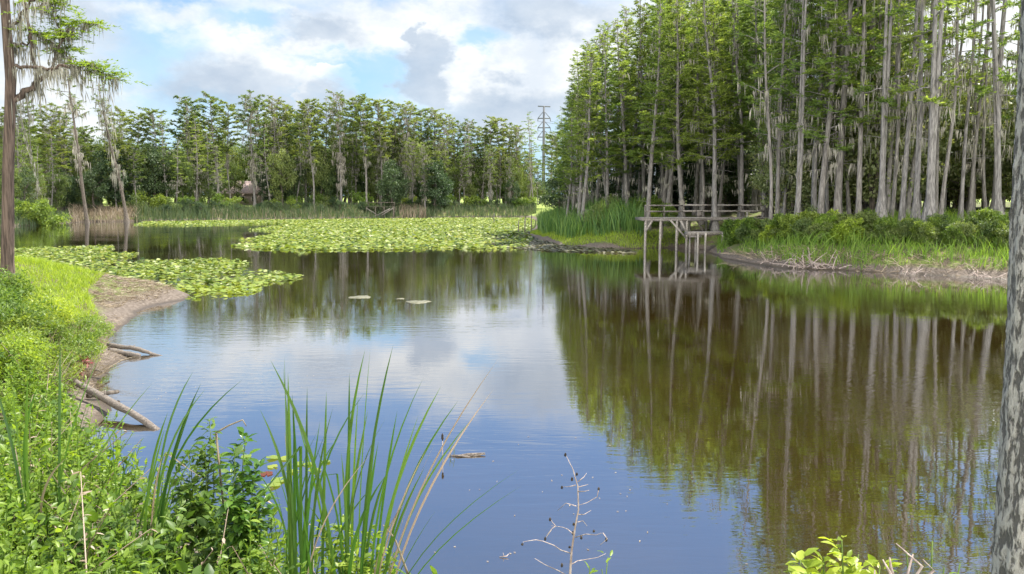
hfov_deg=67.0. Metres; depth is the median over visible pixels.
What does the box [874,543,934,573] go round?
dead vine
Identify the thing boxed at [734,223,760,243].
bank weed
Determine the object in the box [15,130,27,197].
cypress tree
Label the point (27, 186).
evergreen tree
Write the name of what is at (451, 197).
bank shrub
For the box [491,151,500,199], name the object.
cypress tree
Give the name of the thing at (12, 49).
cypress tree
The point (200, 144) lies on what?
cypress tree
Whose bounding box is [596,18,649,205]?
cypress tree
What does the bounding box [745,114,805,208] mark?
understory tree
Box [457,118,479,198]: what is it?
cypress tree
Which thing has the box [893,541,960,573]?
climbing vine
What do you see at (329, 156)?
cypress tree
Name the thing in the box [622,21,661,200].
cypress tree
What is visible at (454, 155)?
cypress tree
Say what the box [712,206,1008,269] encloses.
bank grass
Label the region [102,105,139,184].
cypress tree
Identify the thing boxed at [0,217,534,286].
lily pads
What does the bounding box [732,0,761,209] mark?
cypress tree
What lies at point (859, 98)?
cypress tree
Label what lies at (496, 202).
dark bush
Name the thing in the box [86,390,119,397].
fallen log
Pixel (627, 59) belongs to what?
cypress tree
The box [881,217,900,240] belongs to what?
bank weed
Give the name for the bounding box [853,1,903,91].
cypress tree
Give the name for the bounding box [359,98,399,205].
cypress tree
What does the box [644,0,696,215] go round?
cypress tree
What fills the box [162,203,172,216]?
dark bush
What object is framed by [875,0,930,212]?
cypress tree
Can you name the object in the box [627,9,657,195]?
cypress tree
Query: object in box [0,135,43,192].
leafy tree
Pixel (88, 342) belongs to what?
bank shrub
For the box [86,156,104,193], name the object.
leafy tree
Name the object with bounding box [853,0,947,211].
cypress tree
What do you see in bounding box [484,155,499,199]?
leafy tree
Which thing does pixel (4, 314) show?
bank shrub
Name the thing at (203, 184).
leafy tree
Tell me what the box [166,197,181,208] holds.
bank shrub
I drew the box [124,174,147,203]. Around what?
evergreen tree
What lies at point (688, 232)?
dock
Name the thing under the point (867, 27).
cypress tree
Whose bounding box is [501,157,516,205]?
cypress tree
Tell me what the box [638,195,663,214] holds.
bank shrub
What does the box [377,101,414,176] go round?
cypress tree
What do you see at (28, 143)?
cypress tree
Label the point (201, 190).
cypress tree
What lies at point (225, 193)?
leafy tree
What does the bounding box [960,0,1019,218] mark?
cypress tree
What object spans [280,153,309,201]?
evergreen tree
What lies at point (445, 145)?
cypress tree
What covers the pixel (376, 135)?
cypress tree
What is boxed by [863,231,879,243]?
bank weed
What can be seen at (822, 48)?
cypress tree
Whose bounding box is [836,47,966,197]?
understory tree
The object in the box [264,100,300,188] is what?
cypress tree
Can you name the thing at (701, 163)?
cypress tree
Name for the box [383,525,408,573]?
dead stalk
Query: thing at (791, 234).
bank weed
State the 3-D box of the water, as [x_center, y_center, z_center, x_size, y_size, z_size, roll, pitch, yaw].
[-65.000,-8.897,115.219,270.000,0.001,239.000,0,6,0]
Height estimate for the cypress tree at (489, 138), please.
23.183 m
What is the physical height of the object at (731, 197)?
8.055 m
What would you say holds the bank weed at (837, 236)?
on the ground at (126, 312)
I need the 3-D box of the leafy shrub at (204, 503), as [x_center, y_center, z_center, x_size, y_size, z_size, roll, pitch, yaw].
[-2.892,1.991,7.282,0.533,1.421,0.662,3,7,26]
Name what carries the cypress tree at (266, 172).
on the ground at (126, 312)
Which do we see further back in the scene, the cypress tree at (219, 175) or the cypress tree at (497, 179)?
the cypress tree at (497, 179)
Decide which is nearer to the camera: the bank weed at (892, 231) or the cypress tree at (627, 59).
the bank weed at (892, 231)
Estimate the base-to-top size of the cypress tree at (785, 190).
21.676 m
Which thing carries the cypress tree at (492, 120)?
on the ground at (126, 312)
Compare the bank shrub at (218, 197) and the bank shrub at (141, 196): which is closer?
the bank shrub at (141, 196)
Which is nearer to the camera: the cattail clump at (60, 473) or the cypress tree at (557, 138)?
the cattail clump at (60, 473)
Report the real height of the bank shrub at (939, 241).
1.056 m
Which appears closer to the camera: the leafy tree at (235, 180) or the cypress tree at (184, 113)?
the cypress tree at (184, 113)
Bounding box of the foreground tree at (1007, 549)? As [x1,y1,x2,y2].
[991,0,1023,573]
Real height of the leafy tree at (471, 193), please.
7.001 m
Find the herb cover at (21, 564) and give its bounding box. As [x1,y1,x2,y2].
[0,338,410,573]
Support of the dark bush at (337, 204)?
on the ground at (126, 312)
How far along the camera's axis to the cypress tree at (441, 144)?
196.31 m
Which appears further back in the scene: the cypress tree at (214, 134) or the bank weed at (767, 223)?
the cypress tree at (214, 134)
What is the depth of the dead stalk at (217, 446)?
6.59 m
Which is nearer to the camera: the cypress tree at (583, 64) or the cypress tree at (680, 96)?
the cypress tree at (680, 96)
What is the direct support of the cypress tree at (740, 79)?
on the ground at (126, 312)
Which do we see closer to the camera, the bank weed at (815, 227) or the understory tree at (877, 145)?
the bank weed at (815, 227)
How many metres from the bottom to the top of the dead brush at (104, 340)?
0.400 m
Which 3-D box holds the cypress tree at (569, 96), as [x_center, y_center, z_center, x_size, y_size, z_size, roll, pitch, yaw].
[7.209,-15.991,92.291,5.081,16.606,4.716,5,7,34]
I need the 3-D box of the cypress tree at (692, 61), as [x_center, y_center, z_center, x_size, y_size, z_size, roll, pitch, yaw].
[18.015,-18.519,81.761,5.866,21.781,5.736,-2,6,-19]
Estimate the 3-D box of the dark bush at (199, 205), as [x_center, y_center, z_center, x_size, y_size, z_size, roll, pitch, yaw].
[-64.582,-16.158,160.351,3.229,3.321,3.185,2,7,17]
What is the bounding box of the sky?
[0,0,1019,195]
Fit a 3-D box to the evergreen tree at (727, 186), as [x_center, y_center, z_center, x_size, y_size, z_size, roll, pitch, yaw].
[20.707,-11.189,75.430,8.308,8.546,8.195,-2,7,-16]
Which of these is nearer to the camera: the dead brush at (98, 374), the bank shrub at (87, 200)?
the dead brush at (98, 374)
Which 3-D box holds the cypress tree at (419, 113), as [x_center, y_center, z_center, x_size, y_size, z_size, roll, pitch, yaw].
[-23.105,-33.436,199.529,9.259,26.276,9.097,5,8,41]
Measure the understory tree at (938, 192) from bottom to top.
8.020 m
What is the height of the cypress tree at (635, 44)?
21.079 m
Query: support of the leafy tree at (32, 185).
on the ground at (126, 312)
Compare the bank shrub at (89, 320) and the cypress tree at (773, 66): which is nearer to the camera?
the bank shrub at (89, 320)
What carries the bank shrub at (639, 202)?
on the ground at (126, 312)
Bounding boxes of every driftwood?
[758,249,789,264]
[771,247,826,269]
[787,250,851,269]
[899,264,927,275]
[968,268,1007,279]
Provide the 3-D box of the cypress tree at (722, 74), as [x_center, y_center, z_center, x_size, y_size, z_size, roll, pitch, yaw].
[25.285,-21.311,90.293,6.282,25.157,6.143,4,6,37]
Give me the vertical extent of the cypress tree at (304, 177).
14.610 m
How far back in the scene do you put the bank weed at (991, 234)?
41.56 m
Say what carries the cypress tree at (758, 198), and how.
on the ground at (126, 312)
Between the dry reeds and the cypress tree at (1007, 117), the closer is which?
the cypress tree at (1007, 117)
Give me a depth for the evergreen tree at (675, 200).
82.97 m
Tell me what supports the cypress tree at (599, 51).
on the ground at (126, 312)
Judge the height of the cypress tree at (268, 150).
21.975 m
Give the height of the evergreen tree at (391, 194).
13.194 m
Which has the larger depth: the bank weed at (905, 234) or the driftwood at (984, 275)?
the bank weed at (905, 234)
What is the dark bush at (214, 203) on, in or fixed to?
on the ground at (126, 312)
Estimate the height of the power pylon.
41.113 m
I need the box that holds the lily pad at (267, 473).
[260,471,272,475]
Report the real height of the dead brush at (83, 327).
0.712 m
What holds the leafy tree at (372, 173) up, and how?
on the ground at (126, 312)
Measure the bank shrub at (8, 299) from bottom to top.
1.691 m
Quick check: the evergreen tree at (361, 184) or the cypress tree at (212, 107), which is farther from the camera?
the evergreen tree at (361, 184)
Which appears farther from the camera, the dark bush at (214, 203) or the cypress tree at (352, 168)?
the cypress tree at (352, 168)
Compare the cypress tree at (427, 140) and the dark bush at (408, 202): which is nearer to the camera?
the dark bush at (408, 202)
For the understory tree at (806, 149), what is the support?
on the ground at (126, 312)
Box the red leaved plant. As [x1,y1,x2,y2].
[52,352,93,375]
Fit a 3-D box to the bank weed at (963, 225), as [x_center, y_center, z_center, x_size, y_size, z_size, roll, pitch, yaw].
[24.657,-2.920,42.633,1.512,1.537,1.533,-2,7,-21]
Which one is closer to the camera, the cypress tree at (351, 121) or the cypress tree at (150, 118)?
the cypress tree at (150, 118)
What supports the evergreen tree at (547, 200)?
on the ground at (126, 312)
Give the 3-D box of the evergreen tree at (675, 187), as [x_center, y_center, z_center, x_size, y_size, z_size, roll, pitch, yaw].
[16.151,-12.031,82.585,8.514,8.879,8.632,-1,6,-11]
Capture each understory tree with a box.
[744,112,820,215]
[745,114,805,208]
[764,88,865,208]
[790,130,868,212]
[819,49,940,210]
[830,113,901,210]
[833,78,956,202]
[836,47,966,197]
[862,111,925,204]
[868,114,961,214]
[911,128,958,207]
[938,55,1013,213]
[938,63,1012,192]
[938,75,991,212]
[938,89,1016,198]
[938,125,991,210]
[939,137,987,204]
[948,118,992,201]
[979,96,1015,199]
[985,84,1016,196]
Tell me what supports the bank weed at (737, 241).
on the ground at (126, 312)
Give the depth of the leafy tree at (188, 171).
166.40 m
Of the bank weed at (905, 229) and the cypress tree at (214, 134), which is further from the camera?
the cypress tree at (214, 134)
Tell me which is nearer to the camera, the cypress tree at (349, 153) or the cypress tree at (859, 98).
the cypress tree at (859, 98)
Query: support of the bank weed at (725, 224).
on the ground at (126, 312)
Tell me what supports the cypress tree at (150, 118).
on the ground at (126, 312)
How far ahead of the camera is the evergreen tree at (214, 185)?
218.97 m
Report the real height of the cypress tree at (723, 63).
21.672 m
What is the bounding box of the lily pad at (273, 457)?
[266,455,277,458]
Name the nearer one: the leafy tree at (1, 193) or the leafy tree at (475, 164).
the leafy tree at (1, 193)
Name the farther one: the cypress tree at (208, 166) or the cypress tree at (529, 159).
the cypress tree at (529, 159)
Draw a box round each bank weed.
[719,217,739,245]
[730,219,745,237]
[730,222,741,243]
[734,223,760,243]
[742,216,763,236]
[751,229,764,241]
[752,218,766,228]
[758,223,777,242]
[760,218,770,233]
[762,220,782,234]
[765,227,779,243]
[769,212,790,239]
[778,213,801,239]
[787,229,802,242]
[789,219,813,242]
[796,217,814,230]
[798,209,819,220]
[804,222,820,242]
[807,220,834,242]
[812,214,838,229]
[818,224,836,239]
[825,209,844,218]
[827,211,853,224]
[830,230,846,243]
[834,217,865,241]
[846,226,863,242]
[849,210,879,231]
[860,216,878,232]
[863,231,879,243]
[873,215,896,242]
[875,222,898,243]
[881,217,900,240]
[885,227,904,242]
[896,217,926,242]
[900,217,913,233]
[900,220,925,242]
[909,220,937,243]
[912,225,940,245]
[926,213,951,225]
[927,215,943,230]
[938,221,955,238]
[941,225,963,244]
[948,220,976,243]
[966,224,985,240]
[968,207,998,221]
[968,208,992,227]
[972,215,989,226]
[974,218,1004,244]
[976,235,990,244]
[983,225,998,242]
[990,219,1007,239]
[993,226,1008,248]
[994,213,1008,222]
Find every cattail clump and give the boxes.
[0,375,63,559]
[45,348,209,556]
[131,372,236,564]
[250,361,370,573]
[292,347,515,573]
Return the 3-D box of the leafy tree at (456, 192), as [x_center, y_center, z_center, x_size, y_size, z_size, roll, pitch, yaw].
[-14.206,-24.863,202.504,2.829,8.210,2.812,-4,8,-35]
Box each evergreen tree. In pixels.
[14,167,41,207]
[51,168,80,209]
[62,148,94,196]
[68,172,80,202]
[74,163,110,211]
[88,141,143,208]
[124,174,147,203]
[130,142,179,200]
[209,171,229,200]
[211,166,233,192]
[252,138,297,200]
[257,170,284,200]
[258,106,327,202]
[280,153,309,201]
[316,158,349,203]
[354,159,376,196]
[357,171,373,198]
[373,159,412,208]
[378,163,404,200]
[413,156,454,211]
[431,174,453,207]
[502,177,520,205]
[534,170,583,209]
[542,165,568,206]
[583,174,596,199]
[588,142,656,199]
[627,144,694,199]
[645,141,695,210]
[674,126,736,209]
[684,135,758,201]
[699,119,768,209]
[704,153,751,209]
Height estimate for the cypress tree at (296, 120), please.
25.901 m
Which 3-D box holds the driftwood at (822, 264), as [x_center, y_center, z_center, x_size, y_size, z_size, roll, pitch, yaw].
[17.133,-1.486,43.595,4.145,1.202,2.553,0,6,0]
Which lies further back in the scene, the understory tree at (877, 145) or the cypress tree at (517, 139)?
the cypress tree at (517, 139)
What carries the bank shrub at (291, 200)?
on the ground at (126, 312)
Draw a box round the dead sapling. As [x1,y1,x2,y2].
[521,453,607,573]
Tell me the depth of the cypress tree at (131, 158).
156.32 m
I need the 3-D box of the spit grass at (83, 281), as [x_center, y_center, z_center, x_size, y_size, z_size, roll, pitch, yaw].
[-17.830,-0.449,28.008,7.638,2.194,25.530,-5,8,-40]
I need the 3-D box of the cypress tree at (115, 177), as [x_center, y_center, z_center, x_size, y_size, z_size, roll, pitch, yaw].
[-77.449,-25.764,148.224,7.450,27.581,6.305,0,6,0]
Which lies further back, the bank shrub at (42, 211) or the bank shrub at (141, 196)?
the bank shrub at (141, 196)
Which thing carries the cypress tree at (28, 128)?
on the ground at (126, 312)
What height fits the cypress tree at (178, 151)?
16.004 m
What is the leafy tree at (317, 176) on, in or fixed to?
on the ground at (126, 312)
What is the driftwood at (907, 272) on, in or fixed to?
on the water
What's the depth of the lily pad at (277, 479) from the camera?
10.55 m
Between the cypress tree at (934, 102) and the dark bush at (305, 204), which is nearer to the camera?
the cypress tree at (934, 102)
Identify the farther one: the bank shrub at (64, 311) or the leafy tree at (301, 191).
the leafy tree at (301, 191)
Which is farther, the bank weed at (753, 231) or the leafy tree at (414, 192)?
the leafy tree at (414, 192)
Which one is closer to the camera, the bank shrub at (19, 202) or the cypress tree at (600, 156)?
the cypress tree at (600, 156)
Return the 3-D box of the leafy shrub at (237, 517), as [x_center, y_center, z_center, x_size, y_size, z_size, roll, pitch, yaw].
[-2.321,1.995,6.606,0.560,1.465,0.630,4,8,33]
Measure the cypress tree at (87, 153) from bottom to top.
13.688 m
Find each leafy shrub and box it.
[163,417,230,554]
[208,427,280,573]
[313,514,401,573]
[584,550,612,573]
[784,535,902,573]
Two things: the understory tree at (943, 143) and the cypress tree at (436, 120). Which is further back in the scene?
the cypress tree at (436, 120)
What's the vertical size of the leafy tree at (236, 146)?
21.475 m
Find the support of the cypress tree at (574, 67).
on the ground at (126, 312)
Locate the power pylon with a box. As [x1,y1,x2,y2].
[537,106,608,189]
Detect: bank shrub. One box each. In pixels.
[0,198,27,216]
[0,265,46,307]
[0,284,64,333]
[0,291,49,336]
[0,301,74,350]
[0,323,88,371]
[0,325,58,383]
[15,200,41,221]
[21,289,82,327]
[23,201,56,224]
[28,197,72,225]
[31,356,86,392]
[33,317,108,363]
[58,334,106,364]
[66,312,109,339]
[76,186,97,208]
[80,313,115,337]
[106,196,127,210]
[120,190,147,204]
[126,194,147,208]
[143,193,170,208]
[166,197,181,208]
[176,195,195,206]
[211,192,231,206]
[223,196,242,203]
[263,199,280,204]
[284,195,303,202]
[286,198,301,210]
[307,193,323,205]
[318,195,331,208]
[348,189,367,205]
[362,196,374,206]
[399,195,416,204]
[444,193,456,207]
[462,195,479,206]
[475,198,487,207]
[512,198,527,207]
[518,198,530,209]
[523,196,537,203]
[580,201,606,221]
[590,204,609,227]
[601,193,626,212]
[610,205,630,220]
[635,199,644,212]
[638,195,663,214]
[651,203,677,225]
[651,208,659,224]
[805,204,817,212]
[933,231,948,245]
[957,210,974,223]
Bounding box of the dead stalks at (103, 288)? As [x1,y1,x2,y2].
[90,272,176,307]
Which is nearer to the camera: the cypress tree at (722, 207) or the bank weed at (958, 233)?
the bank weed at (958, 233)
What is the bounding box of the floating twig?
[447,453,485,456]
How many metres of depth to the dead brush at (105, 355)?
17.93 m
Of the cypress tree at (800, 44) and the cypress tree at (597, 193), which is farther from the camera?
the cypress tree at (597, 193)
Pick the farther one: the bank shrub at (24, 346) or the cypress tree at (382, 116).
the cypress tree at (382, 116)
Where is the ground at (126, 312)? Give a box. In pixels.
[0,196,1010,573]
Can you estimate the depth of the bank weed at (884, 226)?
44.53 m
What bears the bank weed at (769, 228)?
on the ground at (126, 312)
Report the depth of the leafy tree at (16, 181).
126.50 m
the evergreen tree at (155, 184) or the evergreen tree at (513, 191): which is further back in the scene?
the evergreen tree at (513, 191)
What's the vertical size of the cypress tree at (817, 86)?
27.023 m
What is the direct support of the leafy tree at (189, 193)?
on the ground at (126, 312)
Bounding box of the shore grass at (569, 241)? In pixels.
[530,226,688,247]
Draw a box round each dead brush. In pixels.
[2,323,78,356]
[4,351,111,391]
[25,342,96,375]
[51,346,107,378]
[64,318,117,336]
[72,349,144,377]
[94,337,120,359]
[97,334,114,344]
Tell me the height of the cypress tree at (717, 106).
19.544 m
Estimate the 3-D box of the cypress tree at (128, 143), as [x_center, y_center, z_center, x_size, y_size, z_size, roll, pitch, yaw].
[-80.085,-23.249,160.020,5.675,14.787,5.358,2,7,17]
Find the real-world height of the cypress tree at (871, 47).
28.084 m
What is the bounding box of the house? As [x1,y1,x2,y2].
[222,181,267,204]
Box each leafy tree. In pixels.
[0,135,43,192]
[0,148,2,210]
[0,167,23,203]
[0,179,14,208]
[22,164,46,213]
[25,162,45,200]
[29,149,56,201]
[45,175,66,210]
[47,165,71,210]
[70,154,89,196]
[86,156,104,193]
[88,135,107,204]
[131,143,154,202]
[143,141,167,196]
[148,142,175,201]
[166,148,194,198]
[171,138,200,201]
[181,177,191,200]
[190,159,211,200]
[205,186,215,203]
[208,135,232,171]
[220,145,248,180]
[221,179,230,201]
[223,138,245,157]
[223,161,244,197]
[235,141,259,180]
[267,148,297,204]
[298,185,304,199]
[305,147,335,204]
[307,137,327,195]
[314,162,336,201]
[320,135,344,195]
[334,138,356,204]
[337,141,362,202]
[359,156,380,201]
[368,155,385,204]
[409,178,421,198]
[427,155,458,188]
[443,169,455,192]
[450,149,466,195]
[452,151,477,197]
[453,177,462,201]
[465,182,475,198]
[466,146,492,199]
[472,172,494,200]
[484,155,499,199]
[493,147,521,199]
[502,159,524,199]
[511,150,536,181]
[517,164,526,197]
[520,185,541,196]
[521,174,536,197]
[534,180,555,203]
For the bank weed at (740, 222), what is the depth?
54.70 m
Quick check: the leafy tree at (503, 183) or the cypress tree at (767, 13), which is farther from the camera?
the leafy tree at (503, 183)
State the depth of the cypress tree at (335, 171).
186.05 m
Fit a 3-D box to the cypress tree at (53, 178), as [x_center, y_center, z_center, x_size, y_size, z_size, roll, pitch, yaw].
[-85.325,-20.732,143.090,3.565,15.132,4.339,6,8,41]
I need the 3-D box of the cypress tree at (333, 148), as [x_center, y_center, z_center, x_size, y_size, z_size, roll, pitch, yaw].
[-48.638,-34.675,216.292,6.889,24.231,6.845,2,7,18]
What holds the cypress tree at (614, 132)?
on the ground at (126, 312)
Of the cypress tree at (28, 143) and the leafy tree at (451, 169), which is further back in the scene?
the leafy tree at (451, 169)
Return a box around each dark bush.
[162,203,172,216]
[183,198,196,210]
[193,202,207,213]
[208,200,219,210]
[232,203,241,212]
[256,202,263,212]
[273,201,283,210]
[301,201,311,208]
[303,196,315,205]
[327,197,338,207]
[334,199,345,210]
[357,201,365,210]
[404,199,414,206]
[493,198,501,205]
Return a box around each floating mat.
[349,295,369,297]
[406,300,430,303]
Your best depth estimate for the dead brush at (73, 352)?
15.62 m
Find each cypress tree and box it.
[0,0,151,282]
[0,100,41,198]
[0,106,23,157]
[14,127,31,213]
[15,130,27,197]
[16,122,41,166]
[21,121,43,199]
[29,119,58,202]
[30,147,49,199]
[33,102,72,205]
[38,132,62,201]
[39,134,62,212]
[47,51,90,222]
[47,112,80,208]
[47,129,76,210]
[66,125,91,145]
[69,125,101,186]
[70,141,92,208]
[85,79,129,220]
[97,132,129,210]
[98,128,124,191]
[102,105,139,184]
[114,139,136,191]
[121,143,147,203]
[123,109,156,152]
[134,106,174,164]
[154,113,173,196]
[165,95,205,195]
[167,140,189,203]
[168,137,189,192]
[175,118,206,196]
[178,107,206,200]
[180,126,208,165]
[184,121,207,201]
[189,90,231,202]
[190,134,210,194]
[197,127,218,203]
[203,124,219,164]
[204,143,225,182]
[207,99,242,197]
[208,141,230,202]
[209,145,227,199]
[228,89,271,207]
[243,98,275,202]
[254,129,273,199]
[255,95,291,175]
[257,118,281,199]
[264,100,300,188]
[274,139,284,205]
[287,99,326,200]
[287,142,303,195]
[288,121,311,200]
[292,97,325,208]
[297,152,311,201]
[309,102,346,204]
[318,89,357,201]
[324,122,342,201]
[331,143,341,198]
[338,119,359,202]
[339,97,376,205]
[342,93,381,203]
[345,132,363,204]
[353,112,377,187]
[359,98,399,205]
[362,124,385,201]
[367,125,384,203]
[369,149,385,198]
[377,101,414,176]
[381,130,403,200]
[386,123,404,201]
[391,100,425,205]
[401,119,426,203]
[402,140,423,202]
[405,106,438,198]
[411,142,434,207]
[415,119,439,179]
[421,108,447,203]
[424,150,446,204]
[430,138,452,176]
[433,114,460,175]
[438,124,453,172]
[445,120,471,202]
[447,133,462,200]
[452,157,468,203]
[454,134,473,202]
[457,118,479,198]
[466,125,489,203]
[472,144,486,205]
[475,119,504,201]
[477,137,487,199]
[481,115,514,206]
[482,148,497,204]
[489,146,509,203]
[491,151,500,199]
[499,122,523,204]
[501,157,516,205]
[507,125,527,198]
[520,111,540,196]
[520,121,542,201]
[520,150,536,200]
[532,158,545,204]
[539,136,559,204]
[541,130,569,188]
[549,114,571,208]
[552,77,596,208]
[553,116,583,217]
[554,83,584,200]
[555,85,585,204]
[557,47,605,216]
[557,81,596,206]
[558,39,596,204]
[560,44,613,229]
[562,50,592,204]
[578,30,621,201]
[578,64,629,199]
[579,44,604,176]
[580,23,612,202]
[582,53,633,207]
[590,20,616,200]
[595,56,638,192]
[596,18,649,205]
[602,50,647,202]
[602,65,640,199]
[604,4,638,193]
[610,10,653,200]
[614,17,639,195]
[616,0,661,200]
[621,0,683,230]
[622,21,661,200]
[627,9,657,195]
[628,0,673,196]
[635,4,684,197]
[638,1,668,199]
[638,9,691,190]
[639,5,665,144]
[640,0,706,230]
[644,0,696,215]
[644,12,698,214]
[648,17,703,226]
[653,0,708,216]
[669,0,728,224]
[673,5,698,209]
[674,10,702,210]
[675,1,725,209]
[680,0,745,230]
[681,0,707,209]
[683,0,731,215]
[684,0,747,228]
[696,0,736,130]
[696,0,745,214]
[696,4,732,209]
[704,0,755,216]
[705,0,759,220]
[714,0,735,208]
[716,0,772,216]
[730,0,772,212]
[730,0,775,216]
[731,0,761,207]
[732,0,760,209]
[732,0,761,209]
[733,0,800,219]
[741,0,776,192]
[744,0,811,216]
[745,0,780,209]
[748,0,817,213]
[749,0,822,174]
[751,0,822,213]
[761,0,817,213]
[761,0,824,202]
[766,0,816,216]
[770,0,822,211]
[772,0,830,215]
[772,0,880,214]
[773,0,849,115]
[774,0,818,106]
[774,0,874,213]
[779,0,861,212]
[795,0,866,189]
[796,0,897,213]
[805,0,870,216]
[807,0,870,146]
[812,1,862,79]
[817,0,923,209]
[819,0,897,213]
[820,0,881,213]
[837,0,883,76]
[844,1,908,212]
[852,0,916,218]
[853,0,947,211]
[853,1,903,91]
[866,0,938,58]
[866,0,942,218]
[874,0,944,220]
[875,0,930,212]
[882,2,962,213]
[889,0,972,221]
[891,0,954,219]
[891,0,974,214]
[907,5,951,172]
[915,7,970,212]
[921,0,993,222]
[928,0,1008,218]
[941,0,1005,211]
[950,1,1015,209]
[953,0,1003,211]
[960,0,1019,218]
[960,3,991,212]
[966,0,1020,214]
[976,0,1020,208]
[997,0,1020,211]
[1001,36,1019,162]
[1002,29,1019,123]
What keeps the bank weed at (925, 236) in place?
on the ground at (126, 312)
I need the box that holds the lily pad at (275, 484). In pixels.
[267,482,280,486]
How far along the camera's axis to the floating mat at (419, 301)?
29.51 m
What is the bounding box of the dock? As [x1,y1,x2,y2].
[635,204,773,252]
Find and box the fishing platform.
[366,202,394,217]
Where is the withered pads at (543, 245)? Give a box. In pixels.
[482,231,636,253]
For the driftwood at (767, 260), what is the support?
on the water
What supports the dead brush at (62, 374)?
on the ground at (126, 312)
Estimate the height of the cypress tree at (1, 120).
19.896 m
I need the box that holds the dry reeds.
[67,201,535,222]
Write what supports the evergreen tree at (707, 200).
on the ground at (126, 312)
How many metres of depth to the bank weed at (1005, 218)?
42.91 m
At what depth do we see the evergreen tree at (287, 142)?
199.43 m
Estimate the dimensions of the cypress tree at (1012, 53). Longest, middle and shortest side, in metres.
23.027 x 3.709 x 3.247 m
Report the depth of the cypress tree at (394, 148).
194.51 m
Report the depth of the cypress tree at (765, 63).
52.16 m
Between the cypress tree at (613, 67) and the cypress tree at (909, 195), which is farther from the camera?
the cypress tree at (613, 67)
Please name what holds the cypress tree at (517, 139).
on the ground at (126, 312)
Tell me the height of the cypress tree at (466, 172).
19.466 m
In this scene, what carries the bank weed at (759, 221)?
on the ground at (126, 312)
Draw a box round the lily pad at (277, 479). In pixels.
[271,477,286,482]
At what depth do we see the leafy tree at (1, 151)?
131.81 m
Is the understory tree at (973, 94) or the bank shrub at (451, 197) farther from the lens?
the bank shrub at (451, 197)
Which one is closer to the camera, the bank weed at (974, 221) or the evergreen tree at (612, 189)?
the bank weed at (974, 221)
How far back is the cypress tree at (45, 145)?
156.32 m
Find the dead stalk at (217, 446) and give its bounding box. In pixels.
[215,419,246,528]
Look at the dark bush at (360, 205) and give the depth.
179.99 m
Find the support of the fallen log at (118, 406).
in the water
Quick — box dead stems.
[0,336,358,573]
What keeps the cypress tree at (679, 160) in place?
on the ground at (126, 312)
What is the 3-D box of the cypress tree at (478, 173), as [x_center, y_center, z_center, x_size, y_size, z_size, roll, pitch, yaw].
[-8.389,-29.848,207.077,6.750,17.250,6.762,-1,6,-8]
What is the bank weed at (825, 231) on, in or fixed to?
on the ground at (126, 312)
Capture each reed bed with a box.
[0,199,536,225]
[535,192,648,238]
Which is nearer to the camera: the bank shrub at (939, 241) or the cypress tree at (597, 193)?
the bank shrub at (939, 241)
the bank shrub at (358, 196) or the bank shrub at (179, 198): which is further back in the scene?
the bank shrub at (358, 196)
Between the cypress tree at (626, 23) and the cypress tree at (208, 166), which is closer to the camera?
the cypress tree at (626, 23)
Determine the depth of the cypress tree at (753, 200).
74.67 m
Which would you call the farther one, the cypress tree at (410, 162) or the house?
the house
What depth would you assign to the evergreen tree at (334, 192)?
187.51 m
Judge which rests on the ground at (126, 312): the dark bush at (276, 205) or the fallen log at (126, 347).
the dark bush at (276, 205)
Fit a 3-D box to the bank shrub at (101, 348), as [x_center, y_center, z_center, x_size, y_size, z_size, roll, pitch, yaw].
[-9.655,1.419,17.283,1.021,0.873,1.203,0,6,-3]
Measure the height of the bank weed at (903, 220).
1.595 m
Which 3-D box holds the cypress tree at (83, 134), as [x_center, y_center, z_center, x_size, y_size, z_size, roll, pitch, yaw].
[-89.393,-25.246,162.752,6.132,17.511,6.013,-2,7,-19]
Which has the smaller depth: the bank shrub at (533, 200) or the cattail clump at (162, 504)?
the cattail clump at (162, 504)
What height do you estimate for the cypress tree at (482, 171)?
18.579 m
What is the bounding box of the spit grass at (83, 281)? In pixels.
[15,254,104,342]
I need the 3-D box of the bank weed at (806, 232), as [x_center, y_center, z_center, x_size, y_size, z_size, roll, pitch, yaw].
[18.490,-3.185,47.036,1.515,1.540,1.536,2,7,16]
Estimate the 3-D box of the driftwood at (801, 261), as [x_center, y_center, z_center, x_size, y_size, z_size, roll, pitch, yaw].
[16.640,-1.642,44.147,3.355,1.431,2.382,-2,7,-18]
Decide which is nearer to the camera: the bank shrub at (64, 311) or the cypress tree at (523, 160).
the bank shrub at (64, 311)
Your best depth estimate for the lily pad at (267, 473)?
10.85 m
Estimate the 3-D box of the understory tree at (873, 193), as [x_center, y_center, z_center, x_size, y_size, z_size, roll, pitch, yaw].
[25.008,-10.207,53.157,8.099,12.087,8.018,5,8,39]
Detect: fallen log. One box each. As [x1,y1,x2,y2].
[52,369,159,429]
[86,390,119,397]
[106,343,162,355]
[108,348,140,356]
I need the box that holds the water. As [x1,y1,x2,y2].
[0,217,1007,573]
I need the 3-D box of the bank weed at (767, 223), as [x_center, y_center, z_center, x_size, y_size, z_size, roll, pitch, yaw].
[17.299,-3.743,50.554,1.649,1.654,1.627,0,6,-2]
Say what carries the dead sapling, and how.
on the ground at (126, 312)
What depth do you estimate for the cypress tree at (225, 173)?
194.47 m
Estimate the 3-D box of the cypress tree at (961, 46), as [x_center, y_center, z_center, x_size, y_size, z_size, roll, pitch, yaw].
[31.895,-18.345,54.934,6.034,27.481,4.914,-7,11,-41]
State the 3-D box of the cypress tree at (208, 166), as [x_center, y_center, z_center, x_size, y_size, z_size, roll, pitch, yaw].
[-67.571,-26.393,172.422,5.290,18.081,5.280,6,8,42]
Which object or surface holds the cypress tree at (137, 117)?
on the ground at (126, 312)

